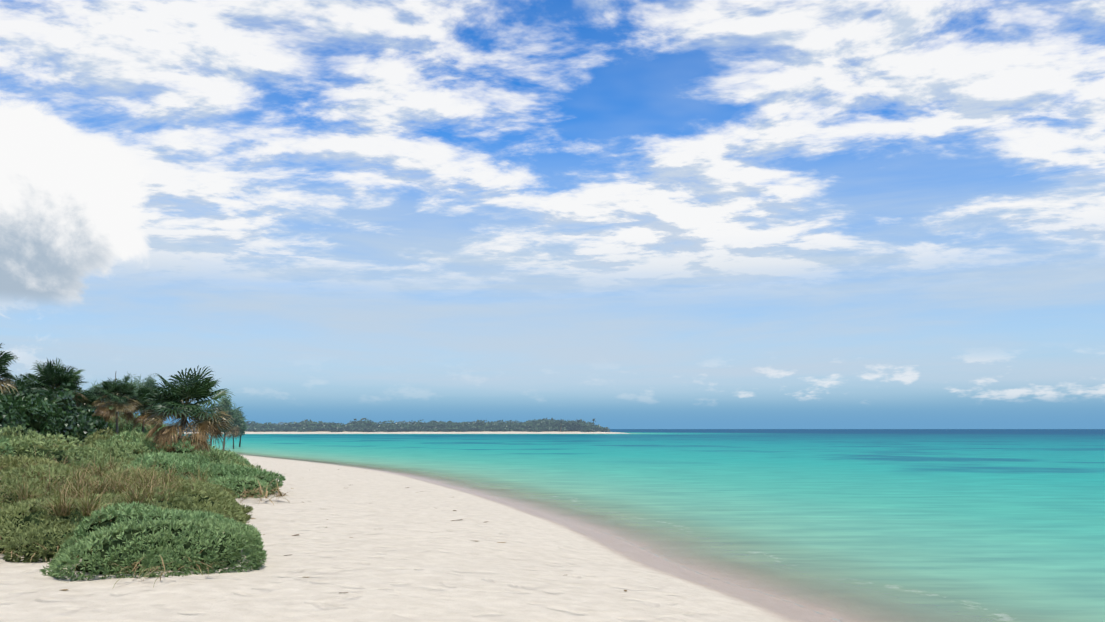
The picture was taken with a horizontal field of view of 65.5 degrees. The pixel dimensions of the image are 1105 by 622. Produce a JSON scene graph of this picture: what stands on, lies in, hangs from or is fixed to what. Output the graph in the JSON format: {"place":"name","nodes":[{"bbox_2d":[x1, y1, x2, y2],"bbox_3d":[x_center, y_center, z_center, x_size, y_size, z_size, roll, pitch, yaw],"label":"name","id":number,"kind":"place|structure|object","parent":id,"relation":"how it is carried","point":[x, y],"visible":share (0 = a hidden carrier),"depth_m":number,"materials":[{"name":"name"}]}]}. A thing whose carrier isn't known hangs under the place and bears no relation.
{"place":"outdoors","nodes":[
{"label":"outdoors","id":0,"kind":"place"},
{"bbox_2d":[0,430,935,621],"bbox_3d":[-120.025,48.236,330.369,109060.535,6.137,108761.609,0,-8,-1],"label":"ground","id":1,"kind":"structure","parent":0,"point":[406,554],"depth_m":11.92,"materials":[{"name":"beige sand"}]},
{"bbox_2d":[0,397,100,445],"bbox_3d":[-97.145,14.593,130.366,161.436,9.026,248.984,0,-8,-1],"label":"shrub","id":2,"kind":"object","parent":1,"relation":"on","point":[35,425],"visible":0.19,"depth_m":24.54,"materials":[{"name":"green plant"}]},
{"bbox_2d":[0,380,112,447],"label":"sea grape thicket","id":3,"kind":"object","parent":1,"relation":"on","point":[10,406],"visible":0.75,"depth_m":28.65,"materials":[{"name":"green plant"}]},
{"bbox_2d":[0,445,223,522],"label":"dune grass","id":4,"kind":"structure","parent":1,"relation":"on","point":[76,492],"depth_m":13.54,"materials":[{"name":"green plant"}]},
{"bbox_2d":[0,343,243,457],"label":"thatch palm","id":5,"kind":"object","parent":1,"relation":"on","point":[172,401],"depth_m":31.44,"materials":[{"name":"green plant"}]},
{"bbox_2d":[0,405,285,580],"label":"shrubs","id":6,"kind":"object","parent":1,"relation":"on","point":[248,540],"visible":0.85,"depth_m":12.21,"materials":[{"name":"green plant"}]},
{"bbox_2d":[0,452,289,586],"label":"dry fringe","id":7,"kind":"object","parent":1,"relation":"on","point":[279,494],"visible":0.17,"depth_m":10.69,"materials":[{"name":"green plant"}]},
{"bbox_2d":[83,373,249,449],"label":"casuarina","id":8,"kind":"object","parent":1,"relation":"on","point":[226,405],"depth_m":96.76,"materials":[{"name":"green plant"}]},
{"bbox_2d":[62,469,626,592],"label":"flotsam","id":9,"kind":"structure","parent":1,"relation":"on","point":[349,537],"depth_m":14.48,"materials":[{"name":"brown"}]},
{"bbox_2d":[165,418,609,431],"bbox_3d":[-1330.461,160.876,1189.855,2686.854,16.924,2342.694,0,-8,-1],"label":"shore trees","id":10,"kind":"object","parent":1,"relation":"on","point":[400,426],"visible":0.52,"depth_m":457.88,"materials":[{"name":"green plant"}]},
{"bbox_2d":[418,419,595,431],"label":"distant palm trees","id":11,"kind":"object","parent":1,"relation":"on","point":[547,422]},
{"bbox_2d":[0,0,1104,428],"label":"sky","id":12,"kind":"structure","parent":0,"point":[618,214],"materials":[{"name":"blue"}]},
{"bbox_2d":[182,429,1104,621],"bbox_3d":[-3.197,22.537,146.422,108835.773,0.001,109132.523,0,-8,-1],"label":"sea","id":13,"kind":"structure","parent":0,"point":[972,525],"depth_m":31.88,"materials":[{"name":"liquid"}]}
]}

